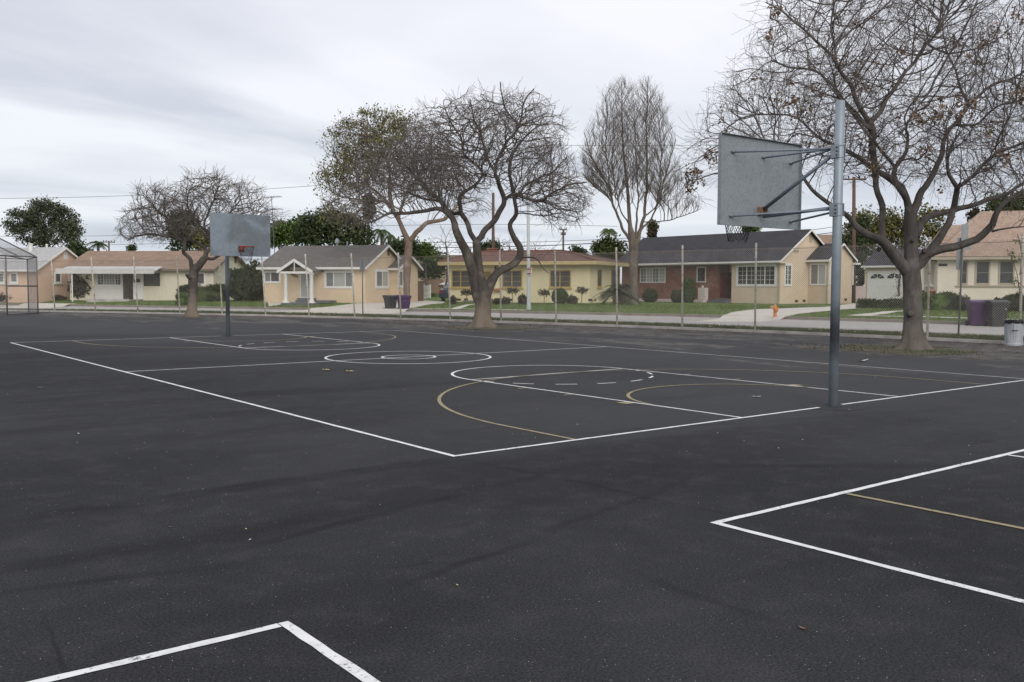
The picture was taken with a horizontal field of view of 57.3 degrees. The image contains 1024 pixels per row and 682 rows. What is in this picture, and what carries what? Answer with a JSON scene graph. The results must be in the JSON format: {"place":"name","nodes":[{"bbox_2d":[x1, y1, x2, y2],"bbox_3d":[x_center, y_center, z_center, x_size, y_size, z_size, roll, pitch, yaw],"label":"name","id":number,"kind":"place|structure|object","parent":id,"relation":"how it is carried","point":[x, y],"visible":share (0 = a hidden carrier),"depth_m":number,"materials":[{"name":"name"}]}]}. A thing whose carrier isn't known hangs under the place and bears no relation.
{"place":"outdoors","nodes":[
{"label":"outdoors","id":0,"kind":"place"},
{"bbox_2d":[0,303,67,308],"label":"driveway","id":1,"kind":"structure","parent":0,"point":[44,305],"depth_m":71.14,"materials":[{"name":"concrete"}]},
{"bbox_2d":[269,300,444,314],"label":"driveway","id":2,"kind":"structure","parent":0,"point":[350,308],"depth_m":61.87,"materials":[{"name":"concrete"}]},
{"bbox_2d":[382,295,396,308],"bbox_3d":[-7.964,-2.490,61.258,0.758,1.036,0.774,-3,5,-42],"label":"wheelie bin","id":3,"kind":"object","parent":2,"relation":"on","point":[392,299],"visible":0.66,"depth_m":61.02,"materials":[{"name":"grey plastic"}]},
{"bbox_2d":[396,295,411,308],"bbox_3d":[-7.043,-2.473,60.883,0.772,1.058,0.788,-2,4,-38],"label":"wheelie bin","id":4,"kind":"object","parent":2,"relation":"on","point":[406,304],"visible":0.72,"depth_m":60.65,"materials":[{"name":"purple plastic"}]},
{"bbox_2d":[0,311,1023,681],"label":"playground","id":5,"kind":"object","parent":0,"point":[128,493],"visible":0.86,"depth_m":6.94,"materials":[{"name":"asphalt"}]},
{"bbox_2d":[0,238,38,314],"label":"baseball backstop","id":6,"kind":"object","parent":5,"relation":"on","point":[35,274],"visible":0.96,"depth_m":49.71,"materials":[{"name":"metal"}]},
{"bbox_2d":[210,211,270,335],"bbox_3d":[-8.185,-1.946,28.542,1.533,4.084,1.651,0,3,-2],"label":"basketball hoop","id":7,"kind":"object","parent":5,"relation":"on","point":[245,235],"visible":0.99,"depth_m":28.20,"materials":[{"name":"metal"}]},
{"bbox_2d":[447,325,531,329],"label":"dirt","id":8,"kind":"structure","parent":5,"relation":"on","point":[491,328],"depth_m":35.25,"materials":[{"name":"soil"}]},
{"bbox_2d":[322,77,604,327],"bbox_3d":[-1.888,-5.164,35.715,10.841,9.677,6.264,1,3,8],"label":"bare tree","id":9,"kind":"object","parent":8,"relation":"on","point":[481,288],"visible":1,"depth_m":35.23,"materials":[{"name":"grey plant"}]},
{"bbox_2d":[3,376,1005,679],"bbox_3d":[-1.799,0.818,13.396,20.611,0.007,19.234,0,3,0],"label":"grit","id":10,"kind":"object","parent":5,"relation":"on","point":[489,574],"visible":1,"depth_m":4.91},
{"bbox_2d":[0,309,1023,344],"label":"fence footing","id":11,"kind":"object","parent":5,"relation":"on","point":[790,332],"visible":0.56,"depth_m":37.08,"materials":[{"name":"concrete"}]},
{"bbox_2d":[0,234,1023,340],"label":"chain link fence","id":12,"kind":"object","parent":11,"relation":"on","point":[928,295],"visible":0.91,"depth_m":35.91,"materials":[{"name":"metal"}]},
{"bbox_2d":[11,311,1023,356],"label":"leaf litter","id":13,"kind":"object","parent":5,"relation":"on","point":[668,330],"visible":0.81,"depth_m":29.58,"materials":[{"name":"plant"}]},
{"bbox_2d":[13,330,1023,681],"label":"white court lines","id":14,"kind":"object","parent":5,"relation":"on","point":[361,674],"visible":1,"depth_m":5.88,"materials":[{"name":"paint"}]},
{"bbox_2d":[75,332,1023,528],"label":"tan court lines","id":15,"kind":"object","parent":5,"relation":"on","point":[447,408],"visible":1,"depth_m":12.81,"materials":[{"name":"paint"}]},
{"bbox_2d":[396,330,1021,378],"bbox_3d":[2.510,0.149,24.884,0.059,0.001,21.482,-2,4,-38],"label":"worn court line","id":16,"kind":"object","parent":5,"relation":"on","point":[748,357],"visible":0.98,"depth_m":20.44,"materials":[{"name":"white paint"}]},
{"bbox_2d":[717,100,845,406],"bbox_3d":[3.833,-1.112,13.456,1.664,4.294,1.563,1,4,16],"label":"basketball hoop","id":17,"kind":"object","parent":5,"relation":"on","point":[760,180],"visible":1,"depth_m":13.14,"materials":[{"name":"metal"}]},
{"bbox_2d":[801,402,867,409],"bbox_3d":[4.371,0.882,12.702,0.866,0.001,0.890,0,3,-9],"label":"asphalt patch","id":18,"kind":"object","parent":5,"relation":"on","point":[840,406],"visible":0.93,"depth_m":12.66,"materials":[{"name":"asphalt"}]},
{"bbox_2d":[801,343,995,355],"bbox_3d":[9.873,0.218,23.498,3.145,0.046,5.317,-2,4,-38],"label":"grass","id":19,"kind":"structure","parent":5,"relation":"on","point":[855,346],"depth_m":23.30,"materials":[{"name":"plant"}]},
{"bbox_2d":[839,343,983,355],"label":"dirt","id":20,"kind":"structure","parent":5,"relation":"on","point":[928,353],"depth_m":23.50,"materials":[{"name":"soil"}]},
{"bbox_2d":[654,0,1023,350],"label":"bare tree","id":21,"kind":"object","parent":20,"relation":"on","point":[911,264],"visible":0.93,"depth_m":23.24,"materials":[{"name":"grey plant"}]},
{"bbox_2d":[1004,319,1023,345],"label":"trash can","id":22,"kind":"object","parent":5,"relation":"on","point":[1013,332],"visible":0.99,"depth_m":25.73,"materials":[{"name":"metal"}]},
{"bbox_2d":[0,305,1023,335],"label":"road","id":23,"kind":"structure","parent":0,"point":[790,323],"depth_m":45.43,"materials":[{"name":"asphalt"}]},
{"bbox_2d":[0,303,1003,326],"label":"curb","id":24,"kind":"structure","parent":23,"relation":"on","point":[652,314],"depth_m":55.25,"materials":[{"name":"concrete"}]},
{"bbox_2d":[965,300,986,325],"bbox_3d":[20.441,-1.242,41.174,0.830,1.144,0.846,1,3,6],"label":"wheelie bin","id":25,"kind":"object","parent":24,"relation":"on","point":[977,310],"visible":0.71,"depth_m":40.89,"materials":[{"name":"purple plastic"}]},
{"bbox_2d":[984,300,1010,325],"bbox_3d":[21.003,-1.206,40.597,0.830,1.144,0.846,0,3,3],"label":"wheelie bin","id":26,"kind":"object","parent":24,"relation":"on","point":[996,305],"visible":0.84,"depth_m":40.30,"materials":[{"name":"grey plastic"}]},
{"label":"near curb","id":27,"kind":"structure","parent":23,"relation":"on","visible":0},
{"bbox_2d":[956,224,969,333],"bbox_3d":[15.098,-1.995,31.385,0.404,3.824,0.219,-1,4,-17],"label":"street sign","id":28,"kind":"object","parent":27,"relation":"on","point":[964,231],"visible":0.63,"depth_m":31.34,"materials":[{"name":"metal"}]},
{"bbox_2d":[0,0,1023,285],"label":"sky","id":29,"kind":"structure","parent":0,"point":[98,97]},
{"bbox_2d":[20,297,1023,321],"bbox_3d":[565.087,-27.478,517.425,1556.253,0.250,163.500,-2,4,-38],"label":"lawn","id":30,"kind":"structure","parent":0,"point":[84,302],"depth_m":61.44,"materials":[{"name":"plant"}]},
{"bbox_2d":[0,243,77,302],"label":"pink house","id":31,"kind":"structure","parent":30,"relation":"on","point":[47,253],"depth_m":75.77,"materials":[{"name":"paint"}]},
{"bbox_2d":[0,194,86,246],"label":"eucalyptus tree","id":32,"kind":"object","parent":30,"relation":"on","point":[36,215],"visible":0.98,"depth_m":111.20,"materials":[{"name":"green plant"}]},
{"bbox_2d":[67,274,91,298],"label":"shrub","id":33,"kind":"object","parent":30,"relation":"on","point":[82,288],"visible":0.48,"depth_m":75.70,"materials":[{"name":"green plant"}]},
{"bbox_2d":[64,235,94,256],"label":"tree","id":34,"kind":"object","parent":30,"relation":"on","point":[77,248],"visible":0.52,"depth_m":99.38,"materials":[{"name":"green plant"}]},
{"bbox_2d":[87,241,107,250],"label":"palm tree","id":35,"kind":"object","parent":30,"relation":"on","point":[99,244],"visible":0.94,"depth_m":109.87,"materials":[{"name":"green plant"}]},
{"bbox_2d":[55,251,246,301],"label":"brown roof house","id":36,"kind":"structure","parent":30,"relation":"on","point":[116,257],"depth_m":75.45,"materials":[{"name":"beige"}]},
{"bbox_2d":[95,274,121,286],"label":"window","id":37,"kind":"structure","parent":36,"relation":"in","point":[119,276],"depth_m":75.56,"materials":[{"name":"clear glass"}]},
{"bbox_2d":[123,274,132,298],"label":"door","id":38,"kind":"structure","parent":36,"relation":"in","point":[130,279],"depth_m":75.39,"materials":[{"name":"wood"}]},
{"bbox_2d":[144,273,159,285],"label":"window","id":39,"kind":"structure","parent":36,"relation":"in","point":[148,282],"depth_m":75.19,"materials":[{"name":"glass"}]},
{"bbox_2d":[175,292,187,305],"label":"hedge","id":40,"kind":"object","parent":30,"relation":"on","point":[182,298],"visible":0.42,"depth_m":67.75,"materials":[{"name":"green plant"}]},
{"bbox_2d":[160,202,208,250],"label":"tree","id":41,"kind":"object","parent":30,"relation":"on","point":[178,246],"visible":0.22,"depth_m":84.56,"materials":[{"name":"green plant"}]},
{"bbox_2d":[191,226,208,250],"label":"tree","id":42,"kind":"object","parent":30,"relation":"on","point":[201,242],"visible":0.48,"depth_m":83.74,"materials":[{"name":"green plant"}]},
{"bbox_2d":[176,283,225,301],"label":"hedge","id":43,"kind":"object","parent":30,"relation":"on","point":[203,291],"visible":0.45,"depth_m":71.22,"materials":[{"name":"green plant"}]},
{"bbox_2d":[229,263,262,300],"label":"shrub","id":44,"kind":"object","parent":30,"relation":"on","point":[244,275],"visible":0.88,"depth_m":71.53,"materials":[{"name":"green plant"}]},
{"bbox_2d":[243,259,263,300],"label":"shrub","id":45,"kind":"object","parent":30,"relation":"on","point":[255,262],"visible":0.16,"depth_m":73.98,"materials":[{"name":"green plant"}]},
{"bbox_2d":[270,216,304,249],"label":"tree","id":46,"kind":"object","parent":30,"relation":"on","point":[282,234],"visible":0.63,"depth_m":94.35,"materials":[{"name":"green plant"}]},
{"bbox_2d":[289,203,383,245],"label":"tree","id":47,"kind":"object","parent":30,"relation":"on","point":[310,230],"visible":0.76,"depth_m":91.23,"materials":[{"name":"green plant"}]},
{"bbox_2d":[256,238,423,304],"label":"tan porch house","id":48,"kind":"structure","parent":30,"relation":"on","point":[344,252],"depth_m":68.11,"materials":[{"name":"paint"}]},
{"bbox_2d":[263,271,280,282],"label":"window","id":49,"kind":"structure","parent":48,"relation":"in","point":[269,277],"depth_m":68.55,"materials":[{"name":"glass"}]},
{"bbox_2d":[300,270,309,297],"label":"door","id":50,"kind":"structure","parent":48,"relation":"in","point":[302,276],"depth_m":67.83,"materials":[{"name":"wood"}]},
{"bbox_2d":[324,270,353,288],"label":"window","id":51,"kind":"structure","parent":48,"relation":"in","point":[348,280],"depth_m":66.99,"materials":[{"name":"glass"}]},
{"bbox_2d":[375,269,388,288],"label":"window","id":52,"kind":"structure","parent":48,"relation":"in","point":[384,286],"depth_m":69.03,"materials":[{"name":"glass"}]},
{"bbox_2d":[359,193,375,244],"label":"tall palm tree","id":53,"kind":"object","parent":30,"relation":"on","point":[366,198],"visible":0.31,"depth_m":99.72,"materials":[{"name":"brown plant"}]},
{"bbox_2d":[372,229,394,246],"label":"palm tree","id":54,"kind":"object","parent":30,"relation":"on","point":[380,235],"visible":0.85,"depth_m":94.82,"materials":[{"name":"green plant"}]},
{"bbox_2d":[307,102,497,294],"bbox_3d":[-7.389,-9.385,64.323,13.247,14.370,7.958,0,3,2],"label":"street tree","id":55,"kind":"object","parent":30,"relation":"on","point":[374,136],"visible":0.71,"depth_m":63.67,"materials":[{"name":"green plant"}]},
{"bbox_2d":[383,236,427,258],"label":"tree","id":56,"kind":"object","parent":30,"relation":"on","point":[399,247],"visible":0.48,"depth_m":97.63,"materials":[{"name":"green plant"}]},
{"bbox_2d":[415,236,442,296],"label":"tree","id":57,"kind":"object","parent":30,"relation":"on","point":[429,250],"visible":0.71,"depth_m":99.68,"materials":[{"name":"green plant"}]},
{"bbox_2d":[423,279,442,296],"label":"wooden fence","id":58,"kind":"object","parent":30,"relation":"on","point":[432,283],"visible":0.38,"depth_m":103.33,"materials":[{"name":"brown wood"}]},
{"bbox_2d":[418,248,449,281],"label":"tree","id":59,"kind":"object","parent":30,"relation":"on","point":[437,266],"visible":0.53,"depth_m":103.61,"materials":[{"name":"green plant"}]},
{"bbox_2d":[439,284,448,300],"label":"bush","id":60,"kind":"object","parent":30,"relation":"on","point":[443,292],"visible":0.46,"depth_m":75.27,"materials":[{"name":"plant"}]},
{"bbox_2d":[431,225,459,283],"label":"bare tree","id":61,"kind":"object","parent":30,"relation":"on","point":[443,243],"visible":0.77,"depth_m":94.93,"materials":[{"name":"grey plant"}]},
{"bbox_2d":[480,237,504,250],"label":"tree","id":62,"kind":"object","parent":30,"relation":"on","point":[485,245],"visible":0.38,"depth_m":99.78,"materials":[{"name":"green plant"}]},
{"bbox_2d":[492,193,494,247],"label":"utility pole","id":63,"kind":"object","parent":30,"relation":"on","point":[493,227],"visible":0.5,"depth_m":89.91,"materials":[{"name":"brown wood"}]},
{"bbox_2d":[526,170,531,309],"bbox_3d":[0.992,-6.160,58.116,0.314,8.941,0.742,-1,4,-18],"label":"lamp post","id":64,"kind":"object","parent":30,"relation":"on","point":[528,244],"visible":0.73,"depth_m":58.06,"materials":[{"name":"metal"}]},
{"bbox_2d":[438,248,628,302],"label":"yellow house","id":65,"kind":"structure","parent":30,"relation":"on","point":[493,252],"depth_m":72.41,"materials":[{"name":"paint"}]},
{"bbox_2d":[450,270,469,288],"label":"window","id":66,"kind":"structure","parent":65,"relation":"in","point":[463,276],"depth_m":74.39,"materials":[{"name":"glass"}]},
{"bbox_2d":[501,270,522,288],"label":"window","id":67,"kind":"structure","parent":65,"relation":"in","point":[514,274],"depth_m":72.59,"materials":[{"name":"glass"}]},
{"bbox_2d":[548,270,571,288],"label":"window","id":68,"kind":"structure","parent":65,"relation":"in","point":[557,271],"depth_m":71.05,"materials":[{"name":"glass"}]},
{"bbox_2d":[551,288,568,303],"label":"ball shrub","id":69,"kind":"object","parent":30,"relation":"on","point":[560,295],"visible":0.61,"depth_m":66.19,"materials":[{"name":"green plant"}]},
{"bbox_2d":[559,227,566,249],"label":"utility pole","id":70,"kind":"object","parent":30,"relation":"on","point":[563,232],"visible":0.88,"depth_m":109.92,"materials":[{"name":"brown wood"}]},
{"bbox_2d":[388,224,617,226],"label":"overhead cable","id":71,"kind":"object","parent":70,"relation":"attached to","point":[495,224],"visible":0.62,"depth_m":109.97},
{"bbox_2d":[568,244,588,253],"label":"tree","id":72,"kind":"object","parent":30,"relation":"on","point":[576,248],"visible":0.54,"depth_m":104.70,"materials":[{"name":"green plant"}]},
{"bbox_2d":[588,230,627,259],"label":"tree","id":73,"kind":"object","parent":30,"relation":"on","point":[602,246],"visible":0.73,"depth_m":89.36,"materials":[{"name":"green plant"}]},
{"bbox_2d":[592,283,643,304],"bbox_3d":[7.193,-3.128,64.169,3.320,1.686,3.298,-2,4,-38],"label":"sago palm","id":74,"kind":"object","parent":30,"relation":"on","point":[619,297],"visible":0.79,"depth_m":63.73,"materials":[{"name":"green plant"}]},
{"bbox_2d":[575,73,703,302],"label":"tall bare tree","id":75,"kind":"object","parent":30,"relation":"on","point":[633,237],"visible":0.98,"depth_m":69.47,"materials":[{"name":"brown plant"}]},
{"bbox_2d":[642,287,657,301],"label":"shrub","id":76,"kind":"object","parent":30,"relation":"on","point":[648,291],"visible":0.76,"depth_m":75.10,"materials":[{"name":"green plant"}]},
{"bbox_2d":[646,219,659,236],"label":"tall palm tree","id":77,"kind":"object","parent":30,"relation":"on","point":[652,230],"visible":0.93,"depth_m":99.72,"materials":[{"name":"green plant"}]},
{"bbox_2d":[671,289,680,302],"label":"shrub","id":78,"kind":"object","parent":30,"relation":"on","point":[674,294],"visible":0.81,"depth_m":73.48,"materials":[{"name":"green plant"}]},
{"bbox_2d":[683,277,696,302],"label":"shrub","id":79,"kind":"object","parent":30,"relation":"on","point":[688,286],"visible":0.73,"depth_m":73.36,"materials":[{"name":"green plant"}]},
{"bbox_2d":[618,229,860,303],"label":"brick and stucco house","id":80,"kind":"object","parent":30,"relation":"on","point":[810,239],"visible":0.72,"depth_m":72.89,"materials":[{"name":"charcoal shingle"},{"name":"beige stucco"},{"name":"red brick"}]},
{"bbox_2d":[640,267,665,282],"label":"window","id":81,"kind":"structure","parent":80,"relation":"in","point":[662,269],"depth_m":80.41,"materials":[{"name":"glass"}]},
{"bbox_2d":[696,267,705,281],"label":"window","id":82,"kind":"structure","parent":80,"relation":"in","point":[702,278],"depth_m":76.23,"materials":[{"name":"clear glass"}]},
{"bbox_2d":[720,272,728,297],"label":"door","id":83,"kind":"structure","parent":80,"relation":"in","point":[725,291],"depth_m":75.25,"materials":[{"name":"wood"}]},
{"bbox_2d":[736,264,776,286],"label":"window","id":84,"kind":"structure","parent":80,"relation":"in","point":[743,274],"depth_m":71.25,"materials":[{"name":"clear glass"}]},
{"bbox_2d":[784,263,792,285],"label":"window","id":85,"kind":"structure","parent":80,"relation":"in","point":[787,271],"depth_m":70.19,"materials":[{"name":"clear glass"}]},
{"bbox_2d":[809,263,826,284],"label":"window","id":86,"kind":"structure","parent":80,"relation":"in","point":[813,276],"depth_m":71.03,"materials":[{"name":"glass"}]},
{"bbox_2d":[818,234,857,282],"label":"house","id":87,"kind":"structure","parent":30,"relation":"on","point":[826,239],"depth_m":121.89,"materials":[{"name":"beige paint"}]},
{"bbox_2d":[843,176,865,302],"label":"utility pole","id":88,"kind":"object","parent":30,"relation":"on","point":[853,229],"visible":0.64,"depth_m":74.94,"materials":[{"name":"brown wood"}]},
{"bbox_2d":[842,212,875,285],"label":"tree","id":89,"kind":"object","parent":30,"relation":"on","point":[861,240],"visible":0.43,"depth_m":95.50,"materials":[{"name":"green plant"}]},
{"bbox_2d":[856,286,865,300],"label":"block wall","id":90,"kind":"structure","parent":30,"relation":"on","point":[861,294],"depth_m":81.24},
{"bbox_2d":[855,298,902,308],"bbox_3d":[22.109,-2.204,56.314,2.836,0.862,1.400,0,3,0],"label":"hedge","id":91,"kind":"object","parent":30,"relation":"on","point":[876,303],"visible":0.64,"depth_m":55.92,"materials":[{"name":"green plant"}]},
{"bbox_2d":[861,249,921,299],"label":"detached garage","id":92,"kind":"structure","parent":30,"relation":"on","point":[881,255],"depth_m":90.73,"materials":[{"name":"beige paint"}]},
{"bbox_2d":[867,271,902,299],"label":"garage door","id":93,"kind":"structure","parent":92,"relation":"in","point":[869,273],"depth_m":90.45,"materials":[{"name":"white wood"}]},
{"bbox_2d":[842,198,955,259],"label":"tree","id":94,"kind":"object","parent":30,"relation":"on","point":[893,233],"visible":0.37,"depth_m":97.41,"materials":[{"name":"green plant"}]},
{"bbox_2d":[922,290,958,310],"bbox_3d":[23.786,-2.193,52.371,2.417,1.321,1.560,0,3,0],"label":"hedge","id":95,"kind":"object","parent":30,"relation":"on","point":[946,295],"visible":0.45,"depth_m":51.88,"materials":[{"name":"green plant"}]},
{"bbox_2d":[951,294,970,310],"bbox_3d":[24.704,-2.030,51.367,0.976,1.093,1.249,0,3,0],"label":"shrub","id":96,"kind":"object","parent":30,"relation":"on","point":[955,306],"visible":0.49,"depth_m":51.15,"materials":[{"name":"green plant"}]},
{"bbox_2d":[922,211,1023,299],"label":"cream house","id":97,"kind":"structure","parent":30,"relation":"on","point":[978,223],"depth_m":58.23,"materials":[{"name":"paint"}]},
{"bbox_2d":[958,261,968,284],"bbox_3d":[28.019,-4.249,58.145,0.552,1.478,0.050,1,4,19],"label":"window","id":98,"kind":"structure","parent":97,"relation":"in","point":[964,275],"depth_m":58.13,"materials":[{"name":"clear glass"}]},
{"bbox_2d":[975,261,990,284],"bbox_3d":[29.048,-4.223,57.791,0.843,1.469,0.050,1,4,19],"label":"window","id":99,"kind":"structure","parent":97,"relation":"in","point":[978,267],"depth_m":57.79,"materials":[{"name":"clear glass"}]},
{"bbox_2d":[998,261,1014,284],"bbox_3d":[30.291,-4.192,57.362,0.884,1.458,0.050,1,4,19],"label":"window","id":100,"kind":"structure","parent":97,"relation":"in","point":[1001,271],"depth_m":57.38,"materials":[{"name":"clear glass"}]},
{"bbox_2d":[963,206,988,221],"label":"tree","id":101,"kind":"object","parent":30,"relation":"on","point":[970,213],"visible":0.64,"depth_m":87.82,"materials":[{"name":"green plant"}]},
{"bbox_2d":[982,190,1023,210],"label":"tree","id":102,"kind":"object","parent":30,"relation":"on","point":[992,208],"visible":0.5,"depth_m":84.17,"materials":[{"name":"green plant"}]},
{"bbox_2d":[1004,234,1020,296],"bbox_3d":[19.390,-2.428,36.016,0.907,3.366,0.455,0,3,-7],"label":"sapling","id":103,"kind":"object","parent":30,"relation":"on","point":[1009,281],"visible":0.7,"depth_m":35.99,"materials":[{"name":"brown plant"}]},
{"bbox_2d":[1002,291,1023,311],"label":"shrub","id":104,"kind":"object","parent":30,"relation":"on","point":[1011,300],"visible":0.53,"depth_m":49.37,"materials":[{"name":"green plant"}]},
{"bbox_2d":[703,303,858,321],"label":"driveway","id":105,"kind":"structure","parent":0,"point":[767,313],"depth_m":50.50,"materials":[{"name":"concrete"}]},
{"bbox_2d":[556,137,1020,145],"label":"overhead cable","id":106,"kind":"object","parent":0,"point":[682,145],"visible":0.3,"depth_m":70.00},
{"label":"verge","id":107,"kind":"structure","parent":0,"visible":0},
{"bbox_2d":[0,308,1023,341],"bbox_3d":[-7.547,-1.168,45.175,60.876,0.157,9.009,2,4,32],"label":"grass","id":108,"kind":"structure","parent":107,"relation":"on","point":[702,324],"depth_m":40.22,"materials":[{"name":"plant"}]},
{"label":"dirt","id":109,"kind":"structure","parent":0,"visible":0},
{"bbox_2d":[114,160,290,316],"bbox_3d":[-15.673,-4.975,46.294,9.356,7.913,5.529,0,3,4],"label":"bare tree","id":110,"kind":"object","parent":109,"relation":"on","point":[192,278],"visible":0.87,"depth_m":46.00,"materials":[{"name":"grey plant"}]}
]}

